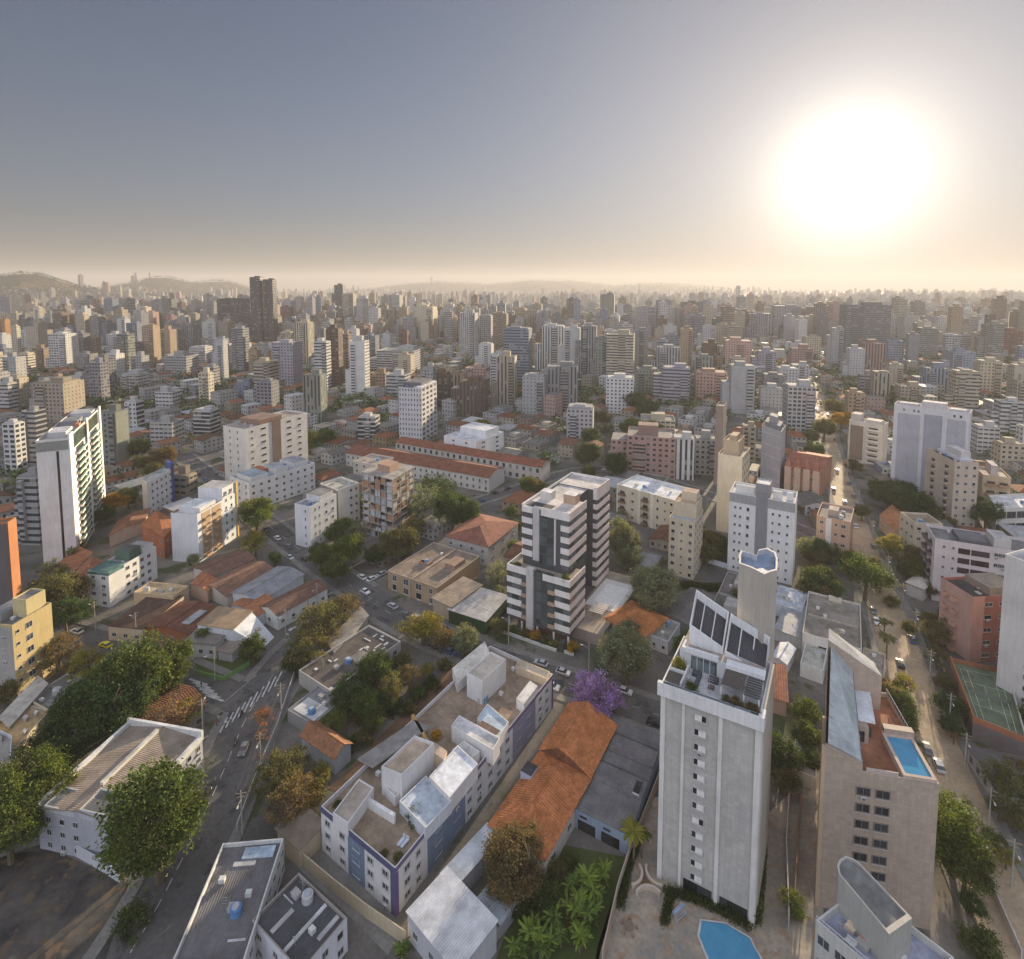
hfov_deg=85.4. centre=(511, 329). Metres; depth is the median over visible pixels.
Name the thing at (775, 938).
driveway
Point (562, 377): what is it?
apartment tower
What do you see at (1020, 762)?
tree
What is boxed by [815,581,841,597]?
tree
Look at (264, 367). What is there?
apartment tower
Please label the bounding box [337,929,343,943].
window
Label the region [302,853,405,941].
boundary wall
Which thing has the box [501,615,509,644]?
utility pole
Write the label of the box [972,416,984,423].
house
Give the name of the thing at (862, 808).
window
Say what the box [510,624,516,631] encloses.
shrub
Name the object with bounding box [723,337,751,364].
apartment tower
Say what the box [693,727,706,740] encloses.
window
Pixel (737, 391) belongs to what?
apartment tower
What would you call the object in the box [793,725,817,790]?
shed
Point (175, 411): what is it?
house
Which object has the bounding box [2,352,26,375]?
apartment tower
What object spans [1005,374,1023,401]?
apartment tower
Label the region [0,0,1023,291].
sky
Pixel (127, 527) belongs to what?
house
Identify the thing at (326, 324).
apartment tower
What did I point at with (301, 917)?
building
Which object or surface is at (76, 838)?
window
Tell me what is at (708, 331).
apartment tower
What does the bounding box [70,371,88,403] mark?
apartment tower
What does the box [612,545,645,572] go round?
tree
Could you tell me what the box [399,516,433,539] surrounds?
tree
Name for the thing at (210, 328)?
apartment tower
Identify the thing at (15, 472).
distant woodland
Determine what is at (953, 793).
tree
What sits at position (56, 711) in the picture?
tree
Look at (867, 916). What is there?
apartment building
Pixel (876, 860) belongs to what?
window
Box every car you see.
[69,627,83,634]
[98,641,112,648]
[200,783,212,801]
[237,740,250,756]
[273,535,280,540]
[284,544,292,548]
[286,554,293,559]
[286,627,298,635]
[357,574,366,579]
[360,587,370,594]
[366,575,377,581]
[376,570,387,576]
[387,602,397,609]
[399,610,410,617]
[428,642,441,650]
[443,647,457,655]
[533,658,548,667]
[553,682,560,691]
[555,667,570,676]
[618,685,632,696]
[646,716,659,728]
[869,606,876,614]
[873,616,880,625]
[895,658,904,668]
[907,634,916,643]
[913,608,921,616]
[920,740,933,756]
[931,756,946,774]
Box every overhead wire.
[850,465,1019,845]
[850,474,1005,835]
[851,475,1011,844]
[853,475,1012,835]
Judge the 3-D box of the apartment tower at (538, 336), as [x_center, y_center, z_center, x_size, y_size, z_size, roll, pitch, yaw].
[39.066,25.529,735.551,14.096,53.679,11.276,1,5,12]
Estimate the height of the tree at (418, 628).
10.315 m
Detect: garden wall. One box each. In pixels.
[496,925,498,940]
[602,773,658,958]
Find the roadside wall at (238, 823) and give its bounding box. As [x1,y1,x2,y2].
[236,668,297,830]
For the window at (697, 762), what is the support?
in the apartment tower at (714, 783)
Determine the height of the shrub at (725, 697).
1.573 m
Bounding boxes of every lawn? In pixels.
[196,657,247,675]
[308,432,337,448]
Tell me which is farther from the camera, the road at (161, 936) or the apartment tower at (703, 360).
the apartment tower at (703, 360)
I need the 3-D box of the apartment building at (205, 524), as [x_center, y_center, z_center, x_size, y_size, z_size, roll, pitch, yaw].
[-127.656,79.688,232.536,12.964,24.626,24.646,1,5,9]
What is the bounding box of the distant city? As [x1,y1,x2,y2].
[0,272,1023,419]
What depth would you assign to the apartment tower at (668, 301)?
1170.01 m
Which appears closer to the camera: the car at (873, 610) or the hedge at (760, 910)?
the hedge at (760, 910)
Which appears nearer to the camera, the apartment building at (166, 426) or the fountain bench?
the fountain bench
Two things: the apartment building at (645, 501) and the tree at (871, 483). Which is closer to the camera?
the apartment building at (645, 501)
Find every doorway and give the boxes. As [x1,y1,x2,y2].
[578,819,594,837]
[601,831,618,849]
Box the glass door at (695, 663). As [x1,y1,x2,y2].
[691,655,716,675]
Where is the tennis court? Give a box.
[949,656,1023,755]
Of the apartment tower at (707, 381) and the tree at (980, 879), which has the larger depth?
the apartment tower at (707, 381)
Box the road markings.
[130,443,1023,952]
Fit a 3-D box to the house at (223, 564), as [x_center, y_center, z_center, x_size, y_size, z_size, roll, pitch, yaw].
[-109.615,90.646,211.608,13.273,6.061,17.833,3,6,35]
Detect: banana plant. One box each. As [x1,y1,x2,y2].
[392,936,410,958]
[503,933,530,958]
[518,909,549,957]
[531,924,560,958]
[543,900,569,947]
[559,885,587,924]
[561,869,580,898]
[567,913,593,953]
[575,863,607,901]
[576,891,604,933]
[589,857,612,888]
[786,896,809,922]
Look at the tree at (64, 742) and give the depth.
123.81 m
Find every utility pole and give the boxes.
[88,601,97,629]
[197,697,206,733]
[204,648,215,679]
[235,790,246,834]
[255,733,264,770]
[277,683,283,717]
[279,610,287,636]
[404,573,411,598]
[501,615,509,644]
[900,583,906,609]
[912,611,920,637]
[927,650,935,682]
[947,693,955,713]
[962,732,972,772]
[984,788,997,826]
[1007,839,1022,887]
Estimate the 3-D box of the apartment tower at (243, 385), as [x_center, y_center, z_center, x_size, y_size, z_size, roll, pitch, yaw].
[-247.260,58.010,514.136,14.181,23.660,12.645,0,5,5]
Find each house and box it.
[0,409,16,414]
[0,413,21,424]
[0,435,2,446]
[0,459,4,472]
[0,491,12,504]
[0,502,14,517]
[0,701,48,764]
[30,673,84,710]
[36,717,203,864]
[59,546,92,573]
[74,557,102,600]
[104,465,117,476]
[105,470,139,491]
[108,508,150,546]
[108,595,183,642]
[114,477,143,491]
[115,458,144,472]
[128,683,207,727]
[129,426,146,432]
[129,430,150,443]
[135,490,142,505]
[141,510,171,558]
[143,600,216,644]
[145,419,153,429]
[153,436,181,452]
[159,407,180,418]
[162,497,192,517]
[175,414,192,419]
[184,418,192,429]
[187,627,224,658]
[190,572,216,602]
[192,549,255,578]
[193,433,223,452]
[197,606,273,648]
[207,560,273,606]
[216,640,242,661]
[217,467,224,476]
[218,450,223,457]
[220,410,235,423]
[221,413,245,425]
[229,593,273,623]
[230,418,239,423]
[231,566,304,601]
[259,579,328,629]
[299,625,400,693]
[299,720,352,774]
[307,413,316,426]
[308,447,329,461]
[313,422,335,431]
[315,469,342,485]
[321,446,348,465]
[323,436,355,448]
[332,417,349,427]
[340,423,357,439]
[341,438,373,448]
[343,473,361,482]
[346,415,359,425]
[359,482,367,496]
[365,542,405,567]
[371,431,398,446]
[380,420,398,432]
[389,412,398,421]
[415,514,450,540]
[438,416,455,425]
[445,514,518,565]
[446,420,468,434]
[461,416,484,422]
[483,410,503,419]
[487,700,617,880]
[488,418,500,425]
[498,447,527,456]
[499,412,522,423]
[499,423,516,432]
[501,490,534,514]
[503,541,522,566]
[504,431,525,447]
[515,424,540,439]
[517,414,538,424]
[522,438,546,450]
[533,420,556,429]
[534,429,559,444]
[535,413,547,421]
[557,437,582,457]
[579,439,604,461]
[603,476,625,494]
[604,600,669,644]
[609,512,626,533]
[611,416,628,425]
[613,469,641,478]
[614,423,627,432]
[621,407,637,417]
[623,549,662,573]
[642,473,668,482]
[649,525,668,551]
[665,411,677,423]
[670,428,681,433]
[676,424,692,431]
[678,414,697,429]
[688,410,708,423]
[694,423,714,435]
[700,495,709,512]
[714,592,737,620]
[718,571,737,595]
[730,426,740,434]
[747,409,766,422]
[749,463,760,479]
[749,475,756,483]
[754,422,762,438]
[755,442,760,457]
[765,411,781,420]
[773,663,788,716]
[774,641,796,672]
[784,447,791,465]
[786,431,807,447]
[792,441,808,451]
[797,490,824,515]
[809,509,818,526]
[839,589,856,597]
[841,429,848,443]
[863,647,885,680]
[864,414,882,419]
[874,461,890,473]
[879,504,900,540]
[883,411,893,422]
[887,438,891,454]
[888,422,892,437]
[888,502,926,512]
[905,574,928,600]
[937,519,954,527]
[952,525,993,531]
[967,746,1023,809]
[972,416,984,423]
[973,409,985,419]
[975,460,985,465]
[998,524,1023,537]
[1010,484,1023,493]
[1011,461,1023,472]
[1017,469,1023,479]
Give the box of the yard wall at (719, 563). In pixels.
[708,560,726,567]
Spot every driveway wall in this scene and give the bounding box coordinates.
[785,788,789,929]
[795,784,801,889]
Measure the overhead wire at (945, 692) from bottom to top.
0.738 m
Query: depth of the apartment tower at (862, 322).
907.60 m
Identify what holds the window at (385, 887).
in the apartment building at (486, 710)
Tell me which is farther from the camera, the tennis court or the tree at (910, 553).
the tree at (910, 553)
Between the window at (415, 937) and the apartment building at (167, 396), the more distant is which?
the apartment building at (167, 396)
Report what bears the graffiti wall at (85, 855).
on the ground at (940, 932)
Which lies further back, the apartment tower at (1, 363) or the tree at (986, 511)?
the apartment tower at (1, 363)
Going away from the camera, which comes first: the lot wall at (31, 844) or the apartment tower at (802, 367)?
the lot wall at (31, 844)
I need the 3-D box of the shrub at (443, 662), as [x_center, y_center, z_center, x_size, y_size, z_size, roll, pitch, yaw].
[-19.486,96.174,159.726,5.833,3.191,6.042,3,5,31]
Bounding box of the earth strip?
[329,664,455,790]
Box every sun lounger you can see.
[396,833,405,846]
[400,835,408,847]
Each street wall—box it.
[931,635,967,739]
[986,873,1022,958]
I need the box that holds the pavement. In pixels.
[55,383,1023,958]
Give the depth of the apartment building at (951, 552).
191.45 m
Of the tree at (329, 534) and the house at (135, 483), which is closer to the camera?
the tree at (329, 534)
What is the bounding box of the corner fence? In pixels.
[194,660,251,680]
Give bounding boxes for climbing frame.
[670,902,686,923]
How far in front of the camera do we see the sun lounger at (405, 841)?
101.44 m
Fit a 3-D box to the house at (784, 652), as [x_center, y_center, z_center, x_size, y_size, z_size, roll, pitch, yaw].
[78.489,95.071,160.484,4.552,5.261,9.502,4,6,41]
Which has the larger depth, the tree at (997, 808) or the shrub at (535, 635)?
the shrub at (535, 635)
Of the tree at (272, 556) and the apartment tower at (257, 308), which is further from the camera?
the apartment tower at (257, 308)
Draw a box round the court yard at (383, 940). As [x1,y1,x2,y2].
[284,847,400,954]
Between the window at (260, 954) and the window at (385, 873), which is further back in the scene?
the window at (385, 873)
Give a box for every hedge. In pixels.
[616,841,640,910]
[659,890,675,928]
[662,882,754,931]
[678,579,722,591]
[754,845,767,928]
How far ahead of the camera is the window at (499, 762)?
123.46 m
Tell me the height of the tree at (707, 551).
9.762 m
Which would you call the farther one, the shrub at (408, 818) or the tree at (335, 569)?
the tree at (335, 569)
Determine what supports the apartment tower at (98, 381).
on the ground at (940, 932)
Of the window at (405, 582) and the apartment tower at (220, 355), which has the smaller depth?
the window at (405, 582)
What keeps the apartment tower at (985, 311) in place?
on the ground at (940, 932)
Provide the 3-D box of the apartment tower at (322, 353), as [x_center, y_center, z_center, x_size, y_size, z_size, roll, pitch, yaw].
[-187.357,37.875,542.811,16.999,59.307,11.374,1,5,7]
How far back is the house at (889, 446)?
362.71 m
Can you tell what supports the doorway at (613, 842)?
in the shed at (619, 787)
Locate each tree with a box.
[0,477,10,490]
[0,677,23,710]
[0,735,83,824]
[0,767,54,865]
[17,566,95,606]
[19,717,73,755]
[29,731,100,781]
[32,630,84,675]
[35,557,67,576]
[37,674,132,745]
[52,596,101,634]
[60,643,107,685]
[60,661,132,735]
[64,546,77,555]
[70,668,163,748]
[78,538,90,548]
[84,625,176,712]
[86,748,217,891]
[94,504,117,525]
[101,492,132,513]
[115,487,140,508]
[126,437,152,457]
[130,454,151,472]
[143,445,177,464]
[143,461,164,474]
[145,686,198,724]
[151,634,197,698]
[165,707,194,726]
[176,693,207,725]
[186,552,200,566]
[194,627,209,637]
[233,627,266,664]
[237,529,268,557]
[238,496,277,530]
[244,747,306,799]
[246,529,259,538]
[249,704,275,729]
[252,728,271,744]
[258,766,321,829]
[265,764,299,807]
[267,551,282,565]
[274,648,310,675]
[280,625,334,666]
[281,740,311,781]
[289,796,320,818]
[291,595,351,646]
[305,540,333,566]
[307,428,319,448]
[308,758,332,781]
[314,617,342,648]
[316,427,336,443]
[317,555,351,585]
[320,707,349,732]
[322,523,343,542]
[324,590,366,623]
[326,676,367,716]
[327,532,368,568]
[330,516,353,530]
[333,528,351,538]
[338,721,353,735]
[347,518,365,535]
[349,685,380,716]
[351,646,393,692]
[361,712,385,734]
[362,543,389,566]
[372,682,396,715]
[374,669,405,706]
[375,522,420,563]
[376,649,392,672]
[391,649,414,672]
[392,608,446,645]
[397,663,427,688]
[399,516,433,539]
[403,480,444,518]
[415,471,458,495]
[420,658,436,678]
[425,626,453,653]
[430,487,478,530]
[448,622,479,655]
[457,498,482,523]
[466,641,480,654]
[473,418,491,424]
[475,814,548,912]
[481,853,519,906]
[484,559,506,588]
[490,616,510,637]
[492,585,506,593]
[504,505,518,519]
[504,538,518,548]
[511,519,522,530]
[518,476,539,492]
[525,476,547,492]
[568,665,620,717]
[570,687,603,709]
[574,668,593,696]
[575,440,602,466]
[580,427,600,441]
[581,465,596,475]
[594,410,612,423]
[596,621,659,685]
[599,687,628,714]
[601,451,631,475]
[608,515,643,552]
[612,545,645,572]
[612,615,643,639]
[616,510,627,515]
[618,416,641,431]
[620,814,646,863]
[621,390,647,407]
[626,563,681,610]
[631,398,660,416]
[639,825,651,857]
[644,419,664,427]
[668,624,688,651]
[700,540,720,565]
[702,529,711,542]
[702,529,722,547]
[705,531,727,556]
[716,542,727,559]
[728,587,737,597]
[771,731,812,773]
[771,763,786,780]
[771,764,806,795]
[772,728,784,747]
[773,885,808,915]
[788,716,821,749]
[789,691,822,727]
[793,577,817,593]
[795,535,824,564]
[797,504,804,513]
[798,563,848,597]
[798,743,820,771]
[800,542,824,568]
[801,543,837,565]
[802,429,820,441]
[802,440,825,453]
[805,538,847,565]
[811,417,839,441]
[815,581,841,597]
[822,398,844,413]
[828,411,852,432]
[835,544,901,600]
[837,549,869,575]
[842,458,864,474]
[853,504,873,520]
[865,476,880,494]
[865,556,884,568]
[866,481,904,509]
[875,532,905,559]
[876,475,898,490]
[876,616,894,641]
[878,478,900,492]
[878,572,899,592]
[878,629,895,658]
[881,674,906,700]
[888,684,924,720]
[890,543,923,562]
[892,670,917,693]
[894,480,920,500]
[894,486,945,519]
[896,560,911,580]
[896,566,911,580]
[898,618,917,633]
[899,707,921,736]
[908,560,928,578]
[913,737,924,749]
[914,617,952,648]
[918,641,949,668]
[919,611,938,621]
[925,581,939,597]
[928,687,972,718]
[931,671,956,690]
[935,709,969,738]
[935,790,998,880]
[935,820,1004,900]
[938,786,980,831]
[940,515,959,525]
[944,729,963,744]
[950,914,1010,958]
[954,884,993,922]
[967,496,1006,527]
[976,756,1023,811]
[980,824,1015,856]
[983,789,1022,822]
[994,842,1023,870]
[998,797,1023,833]
[1001,752,1023,769]
[1015,699,1023,720]
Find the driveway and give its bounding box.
[753,789,822,958]
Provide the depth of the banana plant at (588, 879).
98.86 m
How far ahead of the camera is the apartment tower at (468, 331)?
813.89 m
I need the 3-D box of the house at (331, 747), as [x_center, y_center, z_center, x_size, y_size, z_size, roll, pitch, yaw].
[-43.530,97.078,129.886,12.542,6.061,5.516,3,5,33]
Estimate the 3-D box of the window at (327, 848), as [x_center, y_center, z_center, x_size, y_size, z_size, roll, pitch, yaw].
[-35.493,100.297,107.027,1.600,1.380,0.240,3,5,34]
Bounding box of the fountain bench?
[631,863,662,896]
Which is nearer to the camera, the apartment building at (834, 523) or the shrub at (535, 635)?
the shrub at (535, 635)
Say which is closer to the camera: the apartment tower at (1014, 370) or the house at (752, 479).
the house at (752, 479)
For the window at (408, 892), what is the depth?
99.10 m
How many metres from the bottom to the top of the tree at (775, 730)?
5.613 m
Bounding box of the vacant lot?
[0,850,127,958]
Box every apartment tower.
[0,318,10,334]
[0,333,11,347]
[0,344,12,354]
[0,352,6,369]
[0,370,9,378]
[0,374,29,410]
[0,377,18,412]
[0,517,21,605]
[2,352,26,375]
[2,418,27,473]
[10,311,21,334]
[11,324,21,353]
[14,466,41,545]
[17,351,36,373]
[18,313,29,329]
[21,327,26,346]
[21,405,46,464]
[24,323,47,351]
[30,377,48,397]
[32,344,48,367]
[32,376,85,422]
[33,306,44,320]
[35,406,105,565]
[39,316,48,325]
[45,331,78,369]
[49,373,62,378]
[54,327,70,332]
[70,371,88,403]
[75,351,97,371]
[77,330,90,353]
[87,357,109,405]
[90,335,100,353]
[90,354,117,399]
[101,403,130,466]
[106,331,119,352]
[106,349,125,380]
[117,316,129,333]
[117,332,135,372]
[124,396,144,427]
[126,321,143,340]
[130,351,149,372]
[135,341,142,354]
[136,306,150,311]
[141,324,161,367]
[160,326,176,356]
[163,326,178,350]
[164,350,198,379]
[166,298,177,311]
[177,322,200,349]
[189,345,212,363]
[198,367,213,406]
[201,301,216,319]
[202,319,218,340]
[202,364,219,390]
[210,336,229,370]
[212,338,228,384]
[217,298,251,337]
[229,343,231,360]
[231,326,249,373]
[234,379,253,398]
[248,347,260,371]
[249,276,264,342]
[253,357,278,386]
[253,377,279,406]
[263,278,277,341]
[271,339,302,386]
[277,330,294,340]
[280,305,293,318]
[294,319,313,363]
[297,313,309,319]
[303,369,327,423]
[311,338,331,389]
[316,327,325,340]
[319,312,327,318]
[321,318,333,326]
[322,320,333,328]
[326,324,343,386]
[332,283,345,306]
[339,293,356,315]
[343,330,351,379]
[345,335,369,396]
[348,325,359,339]
[361,459,414,536]
[364,333,378,357]
[370,345,423,370]
[370,368,389,387]
[381,331,391,348]
[386,293,402,309]
[386,369,410,396]
[394,352,414,373]
[399,329,409,344]
[399,378,436,440]
[414,304,436,339]
[417,363,435,380]
[436,368,451,406]
[437,315,442,333]
[440,314,456,337]
[442,345,453,358]
[451,370,466,386]
[451,376,487,417]
[456,305,462,321]
[459,309,477,357]
[475,342,493,365]
[478,314,492,354]
[490,350,502,385]
[491,311,507,346]
[491,350,516,406]
[504,326,531,382]
[504,472,636,655]
[512,307,526,317]
[515,372,546,413]
[532,335,535,364]
[535,323,564,370]
[536,328,541,342]
[539,369,546,373]
[541,309,550,327]
[547,361,577,411]
[558,325,580,363]
[567,403,593,438]
[575,322,596,378]
[578,319,584,326]
[591,335,605,381]
[597,326,605,335]
[600,292,614,315]
[604,329,616,335]
[606,329,634,374]
[606,372,633,413]
[611,421,675,479]
[617,322,632,332]
[623,312,632,323]
[633,327,647,366]
[635,306,655,336]
[635,365,657,394]
[649,344,680,371]
[653,362,689,405]
[656,299,671,327]
[656,338,668,359]
[657,548,777,925]
[674,431,694,480]
[680,300,698,311]
[680,326,692,366]
[694,353,712,386]
[694,429,714,474]
[695,367,726,399]
[697,324,715,345]
[701,339,716,369]
[714,401,726,485]
[716,322,727,344]
[716,432,749,532]
[720,360,755,413]
[723,323,740,352]
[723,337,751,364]
[725,355,744,374]
[727,478,797,584]
[736,285,740,295]
[741,421,755,463]
[742,309,751,326]
[746,312,765,342]
[750,347,776,371]
[755,367,761,387]
[758,382,782,411]
[760,412,785,488]
[761,371,784,388]
[765,304,800,335]
[775,365,797,382]
[782,379,815,431]
[788,340,802,361]
[789,344,812,366]
[790,361,808,377]
[800,307,813,314]
[802,334,820,356]
[815,628,938,929]
[825,326,843,366]
[827,301,840,325]
[839,302,891,352]
[840,344,864,376]
[844,387,864,426]
[857,370,869,394]
[860,339,885,370]
[869,370,890,403]
[884,338,903,362]
[885,362,903,386]
[890,400,972,493]
[905,331,919,360]
[911,362,950,392]
[915,326,939,357]
[924,445,978,526]
[931,315,946,334]
[938,348,975,369]
[940,369,980,412]
[941,333,960,358]
[960,333,970,350]
[963,308,972,318]
[967,331,980,351]
[969,312,976,325]
[970,318,983,334]
[973,357,1002,393]
[974,321,1004,356]
[979,308,991,314]
[984,313,996,323]
[986,396,1023,437]
[996,549,1023,714]
[1003,328,1023,352]
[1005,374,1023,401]
[1006,307,1011,317]
[1006,362,1023,393]
[1011,359,1023,363]
[1014,343,1023,361]
[1015,419,1023,443]
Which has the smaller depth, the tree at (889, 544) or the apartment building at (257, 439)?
the tree at (889, 544)
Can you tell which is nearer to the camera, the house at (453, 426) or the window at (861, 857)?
the window at (861, 857)
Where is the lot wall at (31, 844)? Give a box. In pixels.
[0,836,39,856]
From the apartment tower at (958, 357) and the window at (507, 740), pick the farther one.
the apartment tower at (958, 357)
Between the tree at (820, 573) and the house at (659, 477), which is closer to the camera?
the tree at (820, 573)
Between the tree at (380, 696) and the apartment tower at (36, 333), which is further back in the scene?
the apartment tower at (36, 333)
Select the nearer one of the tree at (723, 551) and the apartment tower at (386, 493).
the tree at (723, 551)
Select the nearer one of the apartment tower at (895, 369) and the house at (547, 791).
the house at (547, 791)
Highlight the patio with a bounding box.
[596,797,755,958]
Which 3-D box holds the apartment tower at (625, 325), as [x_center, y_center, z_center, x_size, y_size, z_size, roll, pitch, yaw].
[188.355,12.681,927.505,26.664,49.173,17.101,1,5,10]
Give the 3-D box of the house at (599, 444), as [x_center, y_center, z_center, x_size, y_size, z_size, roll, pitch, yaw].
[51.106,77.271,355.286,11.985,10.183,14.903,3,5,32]
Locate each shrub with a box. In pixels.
[99,892,160,952]
[298,771,328,811]
[332,798,341,808]
[340,670,356,685]
[342,733,361,753]
[346,711,365,726]
[350,725,374,748]
[379,847,388,857]
[386,696,409,719]
[392,850,402,862]
[398,699,418,714]
[400,802,418,829]
[407,683,431,701]
[422,672,441,690]
[429,728,442,741]
[436,657,454,671]
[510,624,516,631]
[511,885,536,928]
[513,561,521,567]
[520,628,530,637]
[527,882,568,929]
[528,628,540,639]
[529,866,560,908]
[539,633,549,644]
[545,854,570,888]
[549,639,558,646]
[558,572,570,582]
[560,849,578,868]
[566,640,580,653]
[671,656,687,670]
[683,680,698,691]
[720,694,732,702]
[729,694,745,707]
[742,700,757,711]
[749,704,760,712]
[882,593,903,606]
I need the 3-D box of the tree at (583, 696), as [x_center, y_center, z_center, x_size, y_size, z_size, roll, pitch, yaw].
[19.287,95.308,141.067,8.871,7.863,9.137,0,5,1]
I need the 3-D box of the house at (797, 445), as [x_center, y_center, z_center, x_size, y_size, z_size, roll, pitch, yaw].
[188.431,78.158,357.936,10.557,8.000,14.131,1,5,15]
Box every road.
[53,621,256,711]
[106,601,368,958]
[175,455,396,602]
[356,592,792,779]
[365,467,815,546]
[812,381,1023,958]
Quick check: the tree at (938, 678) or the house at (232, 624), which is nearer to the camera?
the tree at (938, 678)
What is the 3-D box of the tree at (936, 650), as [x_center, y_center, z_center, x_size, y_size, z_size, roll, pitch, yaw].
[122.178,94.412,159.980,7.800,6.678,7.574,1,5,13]
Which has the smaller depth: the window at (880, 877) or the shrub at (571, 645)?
the window at (880, 877)
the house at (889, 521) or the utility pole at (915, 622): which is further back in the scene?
the house at (889, 521)
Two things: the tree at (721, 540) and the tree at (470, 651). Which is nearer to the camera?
the tree at (470, 651)
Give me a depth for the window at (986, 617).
161.92 m
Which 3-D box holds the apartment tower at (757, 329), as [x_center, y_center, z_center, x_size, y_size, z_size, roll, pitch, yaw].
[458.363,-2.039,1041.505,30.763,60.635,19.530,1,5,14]
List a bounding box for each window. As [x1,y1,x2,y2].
[25,620,32,629]
[26,632,33,641]
[27,644,34,653]
[28,655,34,665]
[29,667,35,677]
[46,816,50,823]
[46,829,52,835]
[47,841,52,848]
[59,819,64,826]
[60,832,65,838]
[61,844,66,851]
[72,822,77,829]
[73,424,84,446]
[73,835,78,842]
[88,411,97,431]
[187,755,191,764]
[249,944,253,958]
[257,933,261,944]
[258,949,262,958]
[272,950,277,958]
[322,947,328,958]
[324,818,329,829]
[325,831,330,841]
[325,843,330,854]
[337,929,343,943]
[337,945,343,958]
[339,831,344,842]
[339,844,345,855]
[339,856,345,867]
[366,854,373,866]
[367,867,373,879]
[367,881,373,893]
[381,867,388,879]
[382,880,388,893]
[382,894,388,907]
[392,574,396,581]
[392,583,396,590]
[403,578,408,586]
[403,587,408,595]
[404,860,410,874]
[404,873,410,888]
[404,886,411,901]
[412,931,417,943]
[415,847,420,859]
[416,583,421,590]
[416,592,421,600]
[416,860,421,873]
[416,873,421,886]
[428,950,432,958]
[467,794,472,806]
[467,806,472,818]
[477,770,481,782]
[477,782,481,793]
[477,793,481,805]
[488,768,492,779]
[488,779,492,790]
[497,757,501,767]
[497,768,501,778]
[505,735,509,745]
[505,746,509,756]
[505,757,509,767]
[536,569,553,583]
[536,580,553,592]
[536,591,553,603]
[536,602,553,614]
[536,614,553,626]
[540,511,552,522]
[540,522,552,533]
[540,533,552,544]
[540,544,552,555]
[540,555,552,566]
[689,872,702,885]
[690,829,703,842]
[690,843,702,856]
[690,857,702,871]
[691,800,704,813]
[691,814,703,828]
[692,757,705,769]
[692,771,705,784]
[692,786,704,799]
[693,712,706,725]
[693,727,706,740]
[693,742,705,754]
[816,933,829,954]
[833,948,846,958]
[852,851,867,863]
[853,835,868,847]
[854,818,868,830]
[855,786,870,797]
[855,802,869,814]
[860,731,864,741]
[871,854,886,866]
[871,871,885,883]
[872,838,887,850]
[873,822,888,834]
[874,805,889,817]
[875,789,890,801]
[981,653,988,657]
[982,640,989,644]
[983,628,990,632]
[984,615,991,619]
[985,602,992,606]
[1006,511,1015,518]
[1017,511,1023,517]
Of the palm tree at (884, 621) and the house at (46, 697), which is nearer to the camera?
the house at (46, 697)
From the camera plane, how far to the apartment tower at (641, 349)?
702.52 m
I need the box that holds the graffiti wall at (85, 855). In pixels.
[75,845,119,881]
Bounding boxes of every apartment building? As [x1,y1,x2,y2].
[0,588,55,700]
[0,730,13,770]
[87,541,157,606]
[120,369,150,393]
[142,460,174,513]
[150,415,184,447]
[155,386,182,407]
[171,480,238,562]
[174,464,196,495]
[193,405,219,434]
[223,410,307,480]
[229,455,315,506]
[295,488,336,547]
[320,477,359,520]
[320,641,552,917]
[345,444,503,491]
[353,453,393,475]
[358,412,379,440]
[388,542,479,605]
[395,436,549,481]
[444,422,503,451]
[465,363,489,378]
[616,475,684,528]
[641,411,674,428]
[668,487,702,579]
[784,450,831,495]
[814,856,953,958]
[816,502,853,557]
[847,412,887,465]
[894,381,923,402]
[899,512,942,550]
[920,524,1023,600]
[939,572,1003,661]
[970,420,999,453]
[976,460,1010,503]
[988,493,1023,529]
[991,436,1023,468]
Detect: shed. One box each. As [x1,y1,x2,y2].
[0,676,48,728]
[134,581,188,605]
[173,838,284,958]
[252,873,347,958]
[275,804,321,867]
[287,677,362,729]
[327,606,368,652]
[405,866,498,958]
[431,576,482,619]
[440,822,495,888]
[447,587,506,634]
[477,884,515,937]
[575,716,659,853]
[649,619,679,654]
[661,587,715,634]
[775,605,805,648]
[776,585,807,615]
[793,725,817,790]
[800,641,827,683]
[802,591,861,655]
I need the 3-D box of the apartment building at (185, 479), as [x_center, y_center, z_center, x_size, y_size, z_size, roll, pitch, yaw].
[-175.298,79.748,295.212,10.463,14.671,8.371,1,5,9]
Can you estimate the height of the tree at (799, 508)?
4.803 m
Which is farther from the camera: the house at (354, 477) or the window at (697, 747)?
the house at (354, 477)
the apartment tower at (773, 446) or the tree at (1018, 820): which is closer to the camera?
the tree at (1018, 820)
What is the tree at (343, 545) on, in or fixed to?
on the ground at (940, 932)
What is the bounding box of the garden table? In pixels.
[620,916,637,938]
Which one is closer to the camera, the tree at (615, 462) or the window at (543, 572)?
the window at (543, 572)
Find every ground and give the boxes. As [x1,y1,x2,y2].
[0,274,1023,958]
[496,845,625,958]
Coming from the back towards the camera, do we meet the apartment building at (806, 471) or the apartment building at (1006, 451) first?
the apartment building at (1006, 451)
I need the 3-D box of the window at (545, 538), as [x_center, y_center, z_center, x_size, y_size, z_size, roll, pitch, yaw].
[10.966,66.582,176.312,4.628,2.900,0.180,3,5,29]
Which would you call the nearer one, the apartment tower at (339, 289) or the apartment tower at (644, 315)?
the apartment tower at (644, 315)
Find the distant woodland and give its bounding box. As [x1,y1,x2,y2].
[0,271,1023,491]
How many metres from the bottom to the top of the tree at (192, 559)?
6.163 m
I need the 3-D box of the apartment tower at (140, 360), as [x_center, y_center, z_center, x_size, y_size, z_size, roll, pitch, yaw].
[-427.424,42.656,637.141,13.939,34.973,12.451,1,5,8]
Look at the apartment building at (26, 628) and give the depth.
150.42 m

